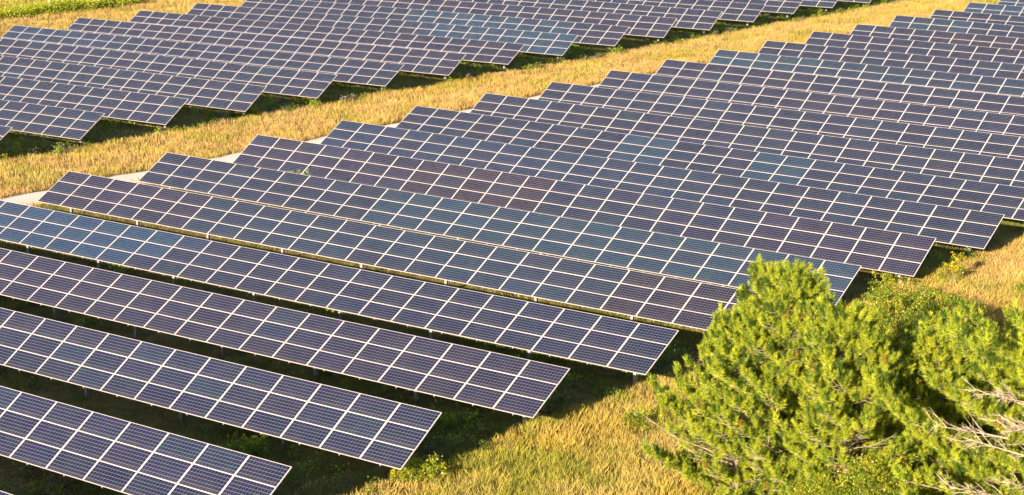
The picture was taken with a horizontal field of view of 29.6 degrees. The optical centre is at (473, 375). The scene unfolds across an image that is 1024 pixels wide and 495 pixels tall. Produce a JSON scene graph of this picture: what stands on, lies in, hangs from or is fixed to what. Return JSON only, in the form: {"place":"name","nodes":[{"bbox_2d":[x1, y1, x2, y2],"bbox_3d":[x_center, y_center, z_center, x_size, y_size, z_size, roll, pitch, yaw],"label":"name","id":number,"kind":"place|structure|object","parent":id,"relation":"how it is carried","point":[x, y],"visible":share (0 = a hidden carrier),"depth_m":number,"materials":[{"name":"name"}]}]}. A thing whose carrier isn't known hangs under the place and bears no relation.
{"place":"outdoors","nodes":[
{"label":"outdoors","id":0,"kind":"place"},
{"bbox_2d":[0,0,245,36],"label":"grass","id":1,"kind":"structure","parent":0,"point":[101,13],"depth_m":210.74,"materials":[{"name":"yellow plant"}]},
{"bbox_2d":[288,167,310,174],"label":"sapling","id":2,"kind":"object","parent":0,"point":[301,171],"visible":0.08,"depth_m":117.48,"materials":[{"name":"green plant"}]},
{"bbox_2d":[1,73,655,205],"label":"gravel road","id":3,"kind":"structure","parent":0,"point":[34,197],"depth_m":127.61,"materials":[{"name":"grey gravel"}]},
{"bbox_2d":[0,0,986,211],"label":"aisle grass","id":4,"kind":"structure","parent":0,"point":[531,84],"depth_m":156.25,"materials":[{"name":"yellow plant"}]},
{"bbox_2d":[0,0,1023,494],"bbox_3d":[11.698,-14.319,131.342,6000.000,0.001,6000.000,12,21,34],"label":"ground","id":5,"kind":"structure","parent":0,"point":[66,396],"depth_m":92.18,"materials":[{"name":"yellow plant"}]},
{"bbox_2d":[0,491,11,494],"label":"solar table","id":6,"kind":"object","parent":5,"relation":"on","point":[3,493],"visible":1,"depth_m":65.13,"materials":[{"name":"glass"}]},
{"bbox_2d":[0,126,12,139],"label":"solar table","id":7,"kind":"object","parent":5,"relation":"on","point":[4,130],"visible":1,"depth_m":131.54,"materials":[{"name":"glass"}]},
{"bbox_2d":[33,134,59,140],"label":"weed clump","id":8,"kind":"object","parent":5,"relation":"on","point":[45,138],"visible":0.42,"depth_m":139.52,"materials":[{"name":"green plant"}]},
{"bbox_2d":[0,99,104,145],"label":"solar table","id":9,"kind":"object","parent":5,"relation":"on","point":[28,118],"visible":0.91,"depth_m":139.00,"materials":[{"name":"glass"}]},
{"bbox_2d":[0,0,169,19],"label":"weedy strip","id":10,"kind":"object","parent":5,"relation":"on","point":[44,7],"visible":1,"depth_m":210.92,"materials":[{"name":"green plant"}]},
{"bbox_2d":[0,76,187,129],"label":"solar table","id":11,"kind":"object","parent":5,"relation":"on","point":[139,107],"visible":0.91,"depth_m":146.83,"materials":[{"name":"glass"}]},
{"bbox_2d":[0,55,265,117],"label":"solar table","id":12,"kind":"object","parent":5,"relation":"on","point":[220,94],"visible":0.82,"depth_m":154.70,"materials":[{"name":"glass"}]},
{"bbox_2d":[0,386,291,494],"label":"solar table","id":13,"kind":"object","parent":5,"relation":"on","point":[117,454],"visible":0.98,"depth_m":70.95,"materials":[{"name":"glass"}]},
{"bbox_2d":[0,38,336,98],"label":"solar table","id":14,"kind":"object","parent":5,"relation":"on","point":[314,85],"visible":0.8,"depth_m":162.40,"materials":[{"name":"glass"}]},
{"bbox_2d":[1,25,403,91],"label":"solar table","id":15,"kind":"object","parent":5,"relation":"on","point":[382,74],"visible":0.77,"depth_m":169.71,"materials":[{"name":"glass"}]},
{"bbox_2d":[0,308,441,475],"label":"solar table","id":16,"kind":"object","parent":5,"relation":"on","point":[369,428],"visible":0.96,"depth_m":78.04,"materials":[{"name":"glass"}]},
{"bbox_2d":[221,433,272,456],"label":"weed clump","id":17,"kind":"object","parent":5,"relation":"on","point":[248,443],"visible":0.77,"depth_m":75.38,"materials":[{"name":"green plant"}]},
{"bbox_2d":[242,105,261,116],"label":"weed clump","id":18,"kind":"object","parent":5,"relation":"on","point":[250,110],"visible":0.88,"depth_m":149.32,"materials":[{"name":"green plant"}]},
{"bbox_2d":[67,17,465,81],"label":"solar table","id":19,"kind":"object","parent":5,"relation":"on","point":[445,64],"visible":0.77,"depth_m":175.42,"materials":[{"name":"glass"}]},
{"bbox_2d":[0,248,569,427],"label":"solar table","id":20,"kind":"object","parent":5,"relation":"on","point":[524,388],"visible":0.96,"depth_m":85.44,"materials":[{"name":"glass"}]},
{"bbox_2d":[299,97,321,106],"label":"weed clump","id":21,"kind":"object","parent":5,"relation":"on","point":[306,102],"visible":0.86,"depth_m":153.34,"materials":[{"name":"green plant"}]},
{"bbox_2d":[129,10,524,71],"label":"solar table","id":22,"kind":"object","parent":5,"relation":"on","point":[504,53],"visible":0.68,"depth_m":180.99,"materials":[{"name":"glass"}]},
{"bbox_2d":[0,200,678,386],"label":"solar table","id":23,"kind":"object","parent":5,"relation":"on","point":[636,348],"visible":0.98,"depth_m":92.77,"materials":[{"name":"glass"}]},
{"bbox_2d":[187,3,577,61],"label":"solar table","id":24,"kind":"object","parent":5,"relation":"on","point":[557,44],"visible":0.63,"depth_m":186.63,"materials":[{"name":"glass"}]},
{"bbox_2d":[37,171,757,330],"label":"solar table","id":25,"kind":"object","parent":5,"relation":"on","point":[632,294],"visible":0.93,"depth_m":100.15,"materials":[{"name":"glass"}]},
{"bbox_2d":[387,453,449,485],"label":"weed clump","id":26,"kind":"object","parent":5,"relation":"on","point":[414,464],"visible":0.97,"depth_m":72.82,"materials":[{"name":"green plant"}]},
{"bbox_2d":[240,0,628,50],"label":"solar table","id":27,"kind":"object","parent":5,"relation":"on","point":[601,34],"visible":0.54,"depth_m":192.03,"materials":[{"name":"glass"}]},
{"bbox_2d":[431,406,457,433],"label":"weed clump","id":28,"kind":"object","parent":5,"relation":"on","point":[448,419],"visible":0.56,"depth_m":78.69,"materials":[{"name":"green plant"}]},
{"bbox_2d":[0,0,896,162],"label":"green weeds","id":29,"kind":"object","parent":5,"relation":"on","point":[43,143],"visible":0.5,"depth_m":161.21,"materials":[{"name":"green plant"}]},
{"bbox_2d":[447,71,462,79],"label":"weed clump","id":30,"kind":"object","parent":5,"relation":"on","point":[457,77],"visible":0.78,"depth_m":166.29,"materials":[{"name":"green plant"}]},
{"bbox_2d":[307,0,676,42],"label":"solar table","id":31,"kind":"object","parent":5,"relation":"on","point":[649,26],"visible":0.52,"depth_m":195.59,"materials":[{"name":"glass"}]},
{"bbox_2d":[139,152,861,304],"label":"solar table","id":32,"kind":"object","parent":5,"relation":"on","point":[721,264],"visible":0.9,"depth_m":106.54,"materials":[{"name":"glass"}]},
{"bbox_2d":[0,240,1007,494],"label":"shade weeds","id":33,"kind":"object","parent":5,"relation":"on","point":[46,490],"visible":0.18,"depth_m":82.10,"materials":[{"name":"green plant"}]},
{"bbox_2d":[233,135,936,282],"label":"solar table","id":34,"kind":"object","parent":5,"relation":"on","point":[899,254],"visible":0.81,"depth_m":111.06,"materials":[{"name":"glass"}]},
{"bbox_2d":[453,0,722,35],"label":"solar table","id":35,"kind":"object","parent":5,"relation":"on","point":[703,20],"visible":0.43,"depth_m":198.27,"materials":[{"name":"glass"}]},
{"bbox_2d":[609,45,624,54],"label":"weed clump","id":36,"kind":"object","parent":5,"relation":"on","point":[614,49],"visible":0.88,"depth_m":181.03,"materials":[{"name":"green plant"}]},
{"bbox_2d":[613,404,653,432],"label":"weed clump","id":37,"kind":"object","parent":5,"relation":"on","point":[636,417],"visible":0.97,"depth_m":78.89,"materials":[{"name":"green plant"}]},
{"bbox_2d":[320,120,1004,255],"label":"solar table","id":38,"kind":"object","parent":5,"relation":"on","point":[969,229],"visible":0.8,"depth_m":116.91,"materials":[{"name":"glass"}]},
{"bbox_2d":[587,0,764,28],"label":"solar table","id":39,"kind":"object","parent":5,"relation":"on","point":[746,12],"visible":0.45,"depth_m":201.40,"materials":[{"name":"glass"}]},
{"bbox_2d":[395,106,1023,220],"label":"solar table","id":40,"kind":"object","parent":5,"relation":"on","point":[1007,201],"visible":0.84,"depth_m":123.56,"materials":[{"name":"glass"}]},
{"bbox_2d":[639,304,804,494],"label":"pine tree","id":41,"kind":"object","parent":5,"relation":"on","point":[697,405],"visible":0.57,"depth_m":68.98,"materials":[{"name":"green plant"}]},
{"bbox_2d":[469,93,1023,187],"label":"solar table","id":42,"kind":"object","parent":5,"relation":"on","point":[966,166],"visible":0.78,"depth_m":130.58,"materials":[{"name":"glass"}]},
{"bbox_2d":[712,0,802,18],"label":"solar table","id":43,"kind":"object","parent":5,"relation":"on","point":[785,6],"visible":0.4,"depth_m":205.01,"materials":[{"name":"glass"}]},
{"bbox_2d":[537,82,1023,159],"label":"solar table","id":44,"kind":"object","parent":5,"relation":"on","point":[974,142],"visible":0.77,"depth_m":137.78,"materials":[{"name":"glass"}]},
{"bbox_2d":[704,253,873,494],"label":"pine tree","id":45,"kind":"object","parent":5,"relation":"on","point":[781,298],"visible":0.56,"depth_m":67.49,"materials":[{"name":"green plant"}]},
{"bbox_2d":[598,70,1023,136],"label":"solar table","id":46,"kind":"object","parent":5,"relation":"on","point":[967,120],"visible":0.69,"depth_m":144.69,"materials":[{"name":"glass"}]},
{"bbox_2d":[807,7,824,16],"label":"weed clump","id":47,"kind":"object","parent":5,"relation":"on","point":[818,12],"visible":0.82,"depth_m":208.10,"materials":[{"name":"green plant"}]},
{"bbox_2d":[799,0,837,13],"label":"solar table","id":48,"kind":"object","parent":5,"relation":"on","point":[826,4],"visible":0.45,"depth_m":210.28,"materials":[{"name":"glass"}]},
{"bbox_2d":[655,59,1023,115],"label":"solar table","id":49,"kind":"object","parent":5,"relation":"on","point":[959,99],"visible":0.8,"depth_m":151.44,"materials":[{"name":"glass"}]},
{"bbox_2d":[759,293,941,494],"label":"pine tree","id":50,"kind":"object","parent":5,"relation":"on","point":[860,342],"visible":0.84,"depth_m":65.99,"materials":[{"name":"green plant"}]},
{"bbox_2d":[838,0,870,4],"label":"solar table","id":51,"kind":"object","parent":5,"relation":"on","point":[865,1],"visible":0.39,"depth_m":215.70,"materials":[{"name":"glass"}]},
{"bbox_2d":[784,454,928,494],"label":"leafy shrub","id":52,"kind":"object","parent":5,"relation":"on","point":[844,487],"visible":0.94,"depth_m":65.19,"materials":[{"name":"green plant"}]},
{"bbox_2d":[708,49,1023,96],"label":"solar table","id":53,"kind":"object","parent":5,"relation":"on","point":[944,80],"visible":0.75,"depth_m":158.27,"materials":[{"name":"glass"}]},
{"bbox_2d":[857,269,902,335],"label":"leafy shrub","id":54,"kind":"object","parent":5,"relation":"on","point":[869,296],"visible":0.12,"depth_m":91.68,"materials":[{"name":"green plant"}]},
{"bbox_2d":[758,40,1023,79],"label":"solar table","id":55,"kind":"object","parent":5,"relation":"on","point":[947,64],"visible":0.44,"depth_m":165.05,"materials":[{"name":"glass"}]},
{"bbox_2d":[805,31,1023,64],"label":"solar table","id":56,"kind":"object","parent":5,"relation":"on","point":[990,54],"visible":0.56,"depth_m":172.00,"materials":[{"name":"glass"}]},
{"bbox_2d":[882,342,953,466],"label":"leafy shrub","id":57,"kind":"object","parent":5,"relation":"on","point":[890,363],"visible":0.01,"depth_m":74.77,"materials":[{"name":"green plant"}]},
{"bbox_2d":[864,279,988,364],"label":"leafy shrub","id":58,"kind":"object","parent":5,"relation":"on","point":[908,304],"visible":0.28,"depth_m":87.65,"materials":[{"name":"green plant"}]},
{"bbox_2d":[850,24,1023,49],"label":"solar table","id":59,"kind":"object","parent":5,"relation":"on","point":[946,37],"visible":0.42,"depth_m":178.98,"materials":[{"name":"glass"}]},
{"bbox_2d":[860,296,1023,494],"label":"pine tree","id":60,"kind":"object","parent":5,"relation":"on","point":[1001,358],"visible":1,"depth_m":63.08,"materials":[{"name":"green plant"}]},
{"bbox_2d":[871,310,1023,494],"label":"pine tree","id":61,"kind":"object","parent":5,"relation":"on","point":[929,346],"visible":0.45,"depth_m":67.72,"materials":[{"name":"green plant"}]},
{"bbox_2d":[936,251,969,283],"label":"flowering weed","id":62,"kind":"object","parent":5,"relation":"on","point":[954,269],"visible":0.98,"depth_m":100.70,"materials":[{"name":"yellow plant"}]},
{"bbox_2d":[889,15,1023,37],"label":"solar table","id":63,"kind":"object","parent":5,"relation":"on","point":[956,26],"visible":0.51,"depth_m":185.80,"materials":[{"name":"glass"}]},
{"bbox_2d":[930,9,1023,25],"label":"solar table","id":64,"kind":"object","parent":5,"relation":"on","point":[981,17],"visible":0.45,"depth_m":192.93,"materials":[{"name":"glass"}]},
{"bbox_2d":[963,2,1023,15],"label":"solar table","id":65,"kind":"object","parent":5,"relation":"on","point":[995,9],"visible":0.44,"depth_m":199.60,"materials":[{"name":"glass"}]},
{"bbox_2d":[998,0,1023,5],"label":"solar table","id":66,"kind":"object","parent":5,"relation":"on","point":[1012,2],"visible":0.31,"depth_m":206.30,"materials":[{"name":"glass"}]},
{"bbox_2d":[1012,281,1023,295],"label":"weed clump","id":67,"kind":"object","parent":5,"relation":"on","point":[1020,286],"visible":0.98,"depth_m":98.92,"materials":[{"name":"green plant"}]},
{"bbox_2d":[25,218,1023,494],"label":"dry grass","id":68,"kind":"structure","parent":0,"point":[1007,268],"depth_m":77.45,"materials":[{"name":"yellow plant"}]},
{"bbox_2d":[840,0,998,10],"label":"top grass","id":69,"kind":"structure","parent":0,"point":[981,1],"depth_m":219.06,"materials":[{"name":"yellow plant"}]}
]}

